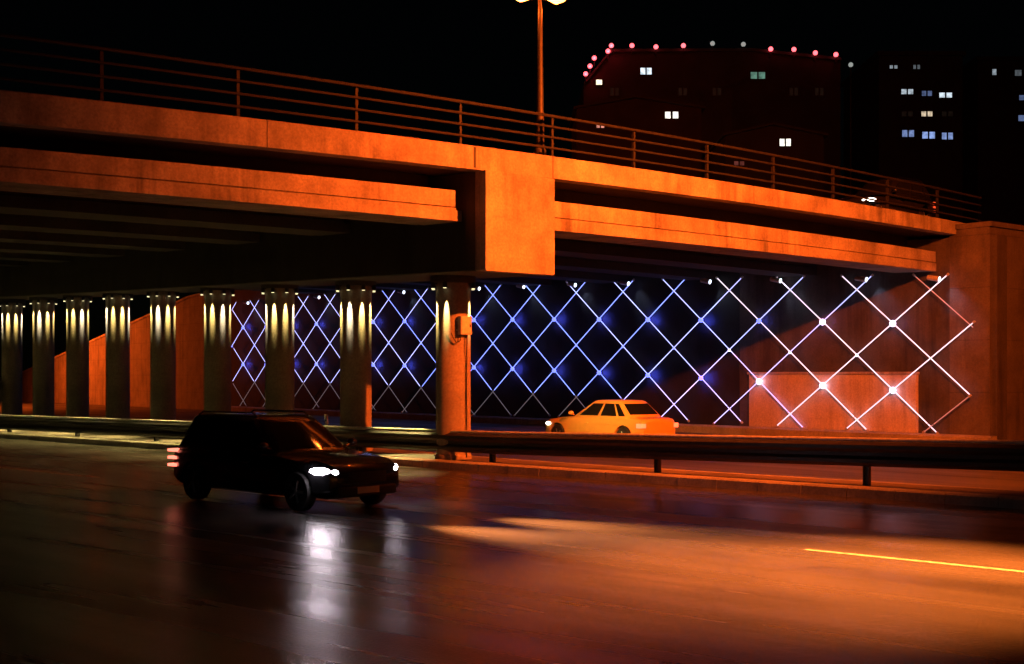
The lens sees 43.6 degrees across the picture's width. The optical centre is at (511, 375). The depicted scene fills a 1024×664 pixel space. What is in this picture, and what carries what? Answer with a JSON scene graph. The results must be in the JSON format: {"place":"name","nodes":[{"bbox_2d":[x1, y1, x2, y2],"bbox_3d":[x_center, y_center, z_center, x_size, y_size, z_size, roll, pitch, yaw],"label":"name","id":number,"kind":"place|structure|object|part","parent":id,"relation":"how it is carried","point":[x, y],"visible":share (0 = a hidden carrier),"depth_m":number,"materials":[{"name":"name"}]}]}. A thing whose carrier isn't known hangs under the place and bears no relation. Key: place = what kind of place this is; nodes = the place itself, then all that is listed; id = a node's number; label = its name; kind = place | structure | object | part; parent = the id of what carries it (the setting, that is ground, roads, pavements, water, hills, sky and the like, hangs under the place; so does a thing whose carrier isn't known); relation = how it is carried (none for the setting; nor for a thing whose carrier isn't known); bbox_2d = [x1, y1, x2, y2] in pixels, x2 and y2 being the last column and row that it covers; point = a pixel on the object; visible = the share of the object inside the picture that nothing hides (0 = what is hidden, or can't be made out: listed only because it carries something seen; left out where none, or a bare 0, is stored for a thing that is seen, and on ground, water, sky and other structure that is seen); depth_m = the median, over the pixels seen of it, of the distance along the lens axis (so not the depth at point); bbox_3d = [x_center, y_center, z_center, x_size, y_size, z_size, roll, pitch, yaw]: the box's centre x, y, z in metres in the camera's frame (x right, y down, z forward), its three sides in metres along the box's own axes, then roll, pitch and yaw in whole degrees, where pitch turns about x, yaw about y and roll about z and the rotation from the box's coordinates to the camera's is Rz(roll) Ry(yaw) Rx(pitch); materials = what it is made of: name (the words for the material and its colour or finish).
{"place":"outdoors","nodes":[
{"label":"outdoors","id":0,"kind":"place"},
{"bbox_2d":[0,438,1023,663],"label":"road","id":1,"kind":"structure","parent":0,"point":[128,555],"depth_m":15.48,"materials":[{"name":"grey asphalt"}]},
{"bbox_2d":[0,467,94,476],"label":"lane marking","id":2,"kind":"object","parent":1,"relation":"on","point":[48,472],"visible":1,"depth_m":31.48,"materials":[{"name":"paint"}]},
{"bbox_2d":[168,409,398,511],"bbox_3d":[-4.335,1.541,24.146,4.896,1.711,2.270,0,0,42],"label":"suv","id":3,"kind":"object","parent":1,"relation":"on","point":[301,462],"visible":1,"depth_m":23.40,"materials":[{"name":"black paint"}]},
{"bbox_3d":[-6.189,1.096,24.776,0.460,0.457,0.148,0,0,42],"label":"window","id":4,"kind":"part","parent":3,"relation":"part of","materials":[{"name":"black glass"}]},
{"bbox_3d":[-5.671,1.096,24.298,0.905,0.457,0.154,0,0,42],"label":"window","id":5,"kind":"part","parent":3,"relation":"part of","materials":[{"name":"black glass"}]},
{"bbox_3d":[-4.891,1.096,23.597,1.377,0.457,0.156,0,0,42],"label":"window","id":6,"kind":"part","parent":3,"relation":"part of","materials":[{"name":"black glass"}]},
{"bbox_2d":[272,495,468,514],"bbox_3d":[-2.824,2.396,23.799,5.498,0.001,0.130,0,0,42],"label":"lane marking","id":7,"kind":"object","parent":1,"relation":"on","point":[387,506],"visible":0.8,"depth_m":23.16,"materials":[{"name":"paint"}]},
{"bbox_2d":[0,432,1023,508],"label":"kerb","id":8,"kind":"structure","parent":1,"relation":"on","point":[967,499],"depth_m":27.77,"materials":[{"name":"concrete"}]},
{"bbox_2d":[0,429,1023,495],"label":"median","id":9,"kind":"object","parent":1,"relation":"on","point":[393,453],"visible":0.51,"depth_m":29.83,"materials":[{"name":"grey concrete"}]},
{"bbox_2d":[0,299,25,414],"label":"concrete column","id":10,"kind":"structure","parent":9,"relation":"on","point":[11,356],"depth_m":59.64,"materials":[{"name":"grey concrete"}]},
{"bbox_2d":[29,297,57,415],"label":"concrete column","id":11,"kind":"structure","parent":9,"relation":"on","point":[42,356],"depth_m":56.47,"materials":[{"name":"grey concrete"}]},
{"bbox_2d":[63,295,92,416],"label":"concrete column","id":12,"kind":"structure","parent":9,"relation":"on","point":[77,355],"depth_m":53.41,"materials":[{"name":"grey concrete"}]},
{"bbox_2d":[102,293,132,418],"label":"concrete column","id":13,"kind":"structure","parent":9,"relation":"on","point":[118,355],"depth_m":50.19,"materials":[{"name":"grey concrete"}]},
{"bbox_2d":[146,291,178,419],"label":"concrete column","id":14,"kind":"structure","parent":9,"relation":"on","point":[162,355],"depth_m":47.00,"materials":[{"name":"grey concrete"}]},
{"bbox_2d":[200,288,234,413],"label":"concrete column","id":15,"kind":"structure","parent":9,"relation":"on","point":[217,349],"depth_m":43.65,"materials":[{"name":"grey concrete"}]},
{"bbox_2d":[261,284,298,413],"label":"concrete column","id":16,"kind":"structure","parent":9,"relation":"on","point":[279,346],"depth_m":40.36,"materials":[{"name":"grey concrete"}]},
{"bbox_2d":[325,414,327,425],"bbox_3d":[-5.600,1.690,38.600,0.106,1.020,0.106,0,0,0],"label":"marker post","id":17,"kind":"object","parent":9,"relation":"on","point":[326,419],"visible":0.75,"depth_m":38.55,"materials":[{"name":"paint"}]},
{"bbox_2d":[335,280,375,450],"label":"concrete column","id":18,"kind":"structure","parent":9,"relation":"on","point":[355,353],"depth_m":36.96,"materials":[{"name":"grey concrete"}]},
{"bbox_2d":[430,275,475,459],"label":"concrete column","id":19,"kind":"structure","parent":9,"relation":"on","point":[453,297],"depth_m":33.34,"materials":[{"name":"grey"}]},
{"bbox_2d":[451,316,471,457],"bbox_3d":[-1.305,0.310,33.263,0.557,3.680,0.228,0,0,-31],"label":"junction box","id":20,"kind":"object","parent":19,"relation":"attached to","point":[464,325],"visible":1,"depth_m":33.24,"materials":[{"name":"paint"}]},
{"bbox_2d":[462,317,470,333],"bbox_3d":[-1.173,-1.290,33.222,0.290,0.420,0.033,0,0,-36],"label":"door","id":21,"kind":"structure","parent":20,"relation":"in","point":[466,321],"depth_m":33.22,"materials":[{"name":"paint"}]},
{"bbox_2d":[0,415,1023,485],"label":"guard rail","id":22,"kind":"object","parent":9,"relation":"on","point":[964,454],"visible":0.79,"depth_m":28.76,"materials":[{"name":"metal"}]},
{"bbox_2d":[805,549,1023,571],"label":"lane marking","id":23,"kind":"object","parent":1,"relation":"on","point":[917,560],"visible":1,"depth_m":16.54,"materials":[{"name":"paint"}]},
{"bbox_2d":[0,400,1023,489],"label":"underpass road","id":24,"kind":"structure","parent":0,"point":[1014,480],"depth_m":33.61,"materials":[{"name":"grey asphalt"}]},
{"bbox_2d":[0,293,203,409],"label":"sloping wing wall","id":25,"kind":"structure","parent":24,"relation":"on","point":[189,351],"depth_m":95.76,"materials":[{"name":"concrete"}]},
{"bbox_2d":[545,399,677,433],"bbox_3d":[3.303,1.616,43.996,2.150,1.560,4.996,0,0,-40],"label":"car","id":26,"kind":"object","parent":24,"relation":"on","point":[623,416],"visible":0.73,"depth_m":42.82,"materials":[{"name":"yellow paint"}]},
{"bbox_3d":[2.706,1.162,43.570,0.147,0.404,1.087,0,0,-40],"label":"window","id":27,"kind":"part","parent":26,"relation":"part of","materials":[{"name":"black glass"}]},
{"bbox_3d":[3.281,1.162,42.875,0.145,0.404,0.753,0,0,-40],"label":"window","id":28,"kind":"part","parent":26,"relation":"part of","materials":[{"name":"black glass"}]},
{"bbox_3d":[3.576,1.162,42.503,0.095,0.404,0.606,0,0,-22],"label":"window","id":29,"kind":"part","parent":26,"relation":"part of","materials":[{"name":"black glass"}]},
{"bbox_3d":[4.309,1.135,42.780,1.324,0.351,0.478,0,0,-40],"label":"rear window","id":30,"kind":"part","parent":26,"relation":"part of","materials":[{"name":"black glass"}]},
{"bbox_2d":[231,235,1006,439],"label":"retaining wall","id":31,"kind":"structure","parent":24,"relation":"on","point":[857,322],"depth_m":55.34,"materials":[{"name":"concrete"}]},
{"bbox_2d":[567,282,578,286],"bbox_3d":[2.872,-4.172,59.065,0.462,0.273,0.568,0,0,39],"label":"wall spotlight","id":32,"kind":"object","parent":31,"relation":"attached to","point":[573,284],"depth_m":58.86,"materials":[{"name":"metal"}]},
{"bbox_2d":[231,273,975,433],"bbox_3d":[-1.392,-1.397,64.118,0.236,7.000,53.646,0,0,-40],"label":"light lattice","id":33,"kind":"object","parent":31,"relation":"attached to","point":[892,390],"visible":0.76,"depth_m":54.71,"materials":[{"name":"grey metal"}]},
{"bbox_2d":[619,280,631,285],"bbox_3d":[5.075,-4.052,56.421,0.462,0.273,0.568,0,0,39],"label":"wall spotlight","id":34,"kind":"object","parent":31,"relation":"attached to","point":[626,283],"depth_m":56.20,"materials":[{"name":"metal"}]},
{"bbox_2d":[700,279,712,283],"bbox_3d":[8.091,-3.868,52.801,0.462,0.273,0.568,0,0,39],"label":"wall spotlight","id":35,"kind":"object","parent":31,"relation":"attached to","point":[707,281],"depth_m":52.57,"materials":[{"name":"metal"}]},
{"bbox_2d":[770,277,783,282],"bbox_3d":[10.400,-3.711,50.031,0.462,0.273,0.568,0,0,39],"label":"wall spotlight","id":36,"kind":"object","parent":31,"relation":"attached to","point":[776,280],"depth_m":49.82,"materials":[{"name":"metal"}]},
{"bbox_2d":[747,372,919,432],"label":"wall panel","id":37,"kind":"structure","parent":31,"relation":"attached to","point":[857,396],"depth_m":48.08,"materials":[{"name":"concrete"}]},
{"bbox_2d":[855,276,868,281],"bbox_3d":[12.907,-3.525,47.023,0.462,0.273,0.568,0,0,39],"label":"wall spotlight","id":38,"kind":"object","parent":31,"relation":"attached to","point":[861,278],"depth_m":46.82,"materials":[{"name":"metal"}]},
{"bbox_2d":[927,275,940,281],"bbox_3d":[14.812,-3.374,44.737,0.462,0.273,0.568,0,0,39],"label":"wall spotlight","id":39,"kind":"object","parent":31,"relation":"attached to","point":[936,278],"depth_m":44.52,"materials":[{"name":"metal"}]},
{"bbox_2d":[373,448,1023,490],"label":"kerb","id":40,"kind":"structure","parent":24,"relation":"on","point":[728,472],"depth_m":28.56,"materials":[{"name":"concrete"}]},
{"bbox_2d":[0,0,1023,376],"label":"sky","id":41,"kind":"structure","parent":0,"point":[479,51],"materials":[{"name":"black"}]},
{"bbox_2d":[568,95,705,177],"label":"house","id":42,"kind":"structure","parent":0,"point":[663,116],"depth_m":112.00,"materials":[{"name":"brick"}]},
{"bbox_2d":[596,125,604,128],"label":"window","id":43,"kind":"structure","parent":42,"relation":"in","point":[597,126],"depth_m":111.89,"materials":[{"name":"grey"}]},
{"bbox_2d":[664,111,670,118],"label":"window","id":44,"kind":"structure","parent":42,"relation":"in","point":[667,114],"depth_m":111.97,"materials":[{"name":"grey glass"}]},
{"bbox_2d":[672,111,678,118],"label":"window","id":45,"kind":"structure","parent":42,"relation":"in","point":[675,114],"depth_m":111.97,"materials":[{"name":"grey glass"}]},
{"bbox_2d":[578,48,840,198],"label":"flat roofed building","id":46,"kind":"structure","parent":0,"point":[732,89],"depth_m":130.00,"materials":[{"name":"brown"}]},
{"bbox_2d":[595,79,602,85],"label":"window","id":47,"kind":"structure","parent":46,"relation":"in","point":[598,82],"depth_m":129.98,"materials":[{"name":"grey glass"}]},
{"bbox_2d":[609,87,619,95],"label":"window","id":48,"kind":"structure","parent":46,"relation":"in","point":[613,91],"depth_m":129.98,"materials":[{"name":"grey"}]},
{"bbox_2d":[640,67,651,74],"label":"window","id":49,"kind":"structure","parent":46,"relation":"in","point":[643,70],"depth_m":129.98,"materials":[{"name":"grey glass"}]},
{"bbox_2d":[678,87,687,95],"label":"window","id":50,"kind":"structure","parent":46,"relation":"in","point":[682,91],"depth_m":129.89,"materials":[{"name":"grey"}]},
{"bbox_2d":[712,87,721,95],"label":"window","id":51,"kind":"structure","parent":46,"relation":"in","point":[716,91],"depth_m":129.89,"materials":[{"name":"grey"}]},
{"bbox_2d":[750,71,765,79],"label":"window","id":52,"kind":"structure","parent":46,"relation":"in","point":[754,75],"depth_m":129.98,"materials":[{"name":"green glass"}]},
{"bbox_2d":[789,87,798,95],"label":"window","id":53,"kind":"structure","parent":46,"relation":"in","point":[793,91],"depth_m":129.89,"materials":[{"name":"grey"}]},
{"bbox_2d":[814,87,824,95],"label":"window","id":54,"kind":"structure","parent":46,"relation":"in","point":[818,91],"depth_m":129.98,"materials":[{"name":"grey"}]},
{"bbox_2d":[703,122,827,196],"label":"house","id":55,"kind":"structure","parent":0,"point":[788,140],"depth_m":104.00,"materials":[{"name":"brown"}]},
{"bbox_2d":[733,160,744,165],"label":"window","id":56,"kind":"structure","parent":55,"relation":"in","point":[735,162],"depth_m":103.91,"materials":[{"name":"grey"}]},
{"bbox_2d":[779,138,791,146],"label":"window","id":57,"kind":"structure","parent":55,"relation":"in","point":[783,142],"depth_m":103.99,"materials":[{"name":"grey glass"}]},
{"bbox_2d":[841,51,965,222],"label":"apartment block","id":58,"kind":"structure","parent":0,"point":[907,114],"depth_m":150.00,"materials":[{"name":"grey"}]},
{"bbox_2d":[889,64,897,69],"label":"window","id":59,"kind":"structure","parent":58,"relation":"in","point":[891,66],"depth_m":149.97,"materials":[{"name":"grey glass"}]},
{"bbox_2d":[900,88,913,94],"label":"window","id":60,"kind":"structure","parent":58,"relation":"in","point":[903,91],"depth_m":149.97,"materials":[{"name":"grey glass"}]},
{"bbox_2d":[901,110,913,116],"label":"window","id":61,"kind":"structure","parent":58,"relation":"in","point":[904,113],"depth_m":149.97,"materials":[{"name":"grey glass"}]},
{"bbox_2d":[901,129,914,137],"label":"window","id":62,"kind":"structure","parent":58,"relation":"in","point":[905,133],"depth_m":149.97,"materials":[{"name":"blue glass"}]},
{"bbox_2d":[912,64,920,69],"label":"window","id":63,"kind":"structure","parent":58,"relation":"in","point":[914,66],"depth_m":149.94,"materials":[{"name":"grey glass"}]},
{"bbox_2d":[920,110,932,116],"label":"window","id":64,"kind":"structure","parent":58,"relation":"in","point":[923,113],"depth_m":149.97,"materials":[{"name":"grey glass"}]},
{"bbox_2d":[921,90,932,96],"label":"window","id":65,"kind":"structure","parent":58,"relation":"in","point":[924,93],"depth_m":149.86,"materials":[{"name":"blue glass"}]},
{"bbox_2d":[921,131,935,138],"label":"window","id":66,"kind":"structure","parent":58,"relation":"in","point":[924,134],"depth_m":149.97,"materials":[{"name":"blue glass"}]},
{"bbox_2d":[938,92,952,98],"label":"window","id":67,"kind":"structure","parent":58,"relation":"in","point":[941,95],"depth_m":149.97,"materials":[{"name":"grey glass"}]},
{"bbox_2d":[941,132,953,139],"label":"window","id":68,"kind":"structure","parent":58,"relation":"in","point":[944,135],"depth_m":149.97,"materials":[{"name":"blue glass"}]},
{"bbox_2d":[941,110,953,116],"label":"window","id":69,"kind":"structure","parent":58,"relation":"in","point":[944,113],"depth_m":149.97,"materials":[{"name":"grey glass"}]},
{"bbox_2d":[963,56,1023,225],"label":"apartment block","id":70,"kind":"structure","parent":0,"point":[993,132],"depth_m":165.00,"materials":[{"name":"brick"}]},
{"bbox_2d":[991,68,996,75],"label":"window","id":71,"kind":"structure","parent":70,"relation":"in","point":[993,70],"depth_m":164.95,"materials":[{"name":"grey glass"}]},
{"bbox_2d":[1014,69,1022,76],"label":"window","id":72,"kind":"structure","parent":70,"relation":"in","point":[1017,72],"depth_m":165.00,"materials":[{"name":"grey glass"}]},
{"bbox_2d":[1017,114,1023,121],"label":"window","id":73,"kind":"structure","parent":70,"relation":"in","point":[1020,117],"depth_m":165.00,"materials":[{"name":"blue glass"}]},
{"bbox_2d":[1018,94,1023,100],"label":"window","id":74,"kind":"structure","parent":70,"relation":"in","point":[1020,96],"depth_m":165.00,"materials":[{"name":"blue glass"}]},
{"label":"ground","id":75,"kind":"structure","parent":0,"visible":0},
{"bbox_2d":[848,62,852,194],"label":"lamp post","id":76,"kind":"object","parent":75,"relation":"on","point":[850,64],"visible":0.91,"depth_m":139.94,"materials":[{"name":"metal"}]},
{"bbox_2d":[950,221,1023,439],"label":"abutment","id":77,"kind":"object","parent":75,"relation":"on","point":[970,301],"visible":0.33,"depth_m":44.20,"materials":[{"name":"concrete"}]},
{"bbox_2d":[0,90,964,299],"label":"overpass bridge","id":78,"kind":"structure","parent":77,"relation":"on","point":[98,198],"depth_m":33.44,"materials":[{"name":"concrete"}]},
{"bbox_2d":[0,33,980,220],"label":"bridge railing","id":79,"kind":"object","parent":78,"relation":"on","point":[101,62],"visible":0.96,"depth_m":30.03,"materials":[{"name":"metal"}]},
{"bbox_2d":[517,0,566,154],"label":"street lamp","id":80,"kind":"object","parent":78,"relation":"on","point":[540,120],"visible":0.79,"depth_m":32.94,"materials":[{"name":"metal"}]},
{"bbox_2d":[836,176,935,216],"bbox_3d":[13.319,-6.180,45.911,4.396,1.801,2.120,0,0,-40],"label":"car","id":81,"kind":"object","parent":78,"relation":"on","point":[894,191],"visible":0.26,"depth_m":45.44,"materials":[{"name":"paint"}]},
{"bbox_3d":[13.809,-6.652,45.382,1.206,0.483,0.144,0,0,-40],"label":"window","id":82,"kind":"part","parent":81,"relation":"part of","materials":[{"name":"black glass"}]},
{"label":"window","id":83,"kind":"part","parent":81,"relation":"part of","materials":[{"name":"black glass"}]},
{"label":"window","id":84,"kind":"part","parent":81,"relation":"part of","materials":[{"name":"black glass"}]}
]}

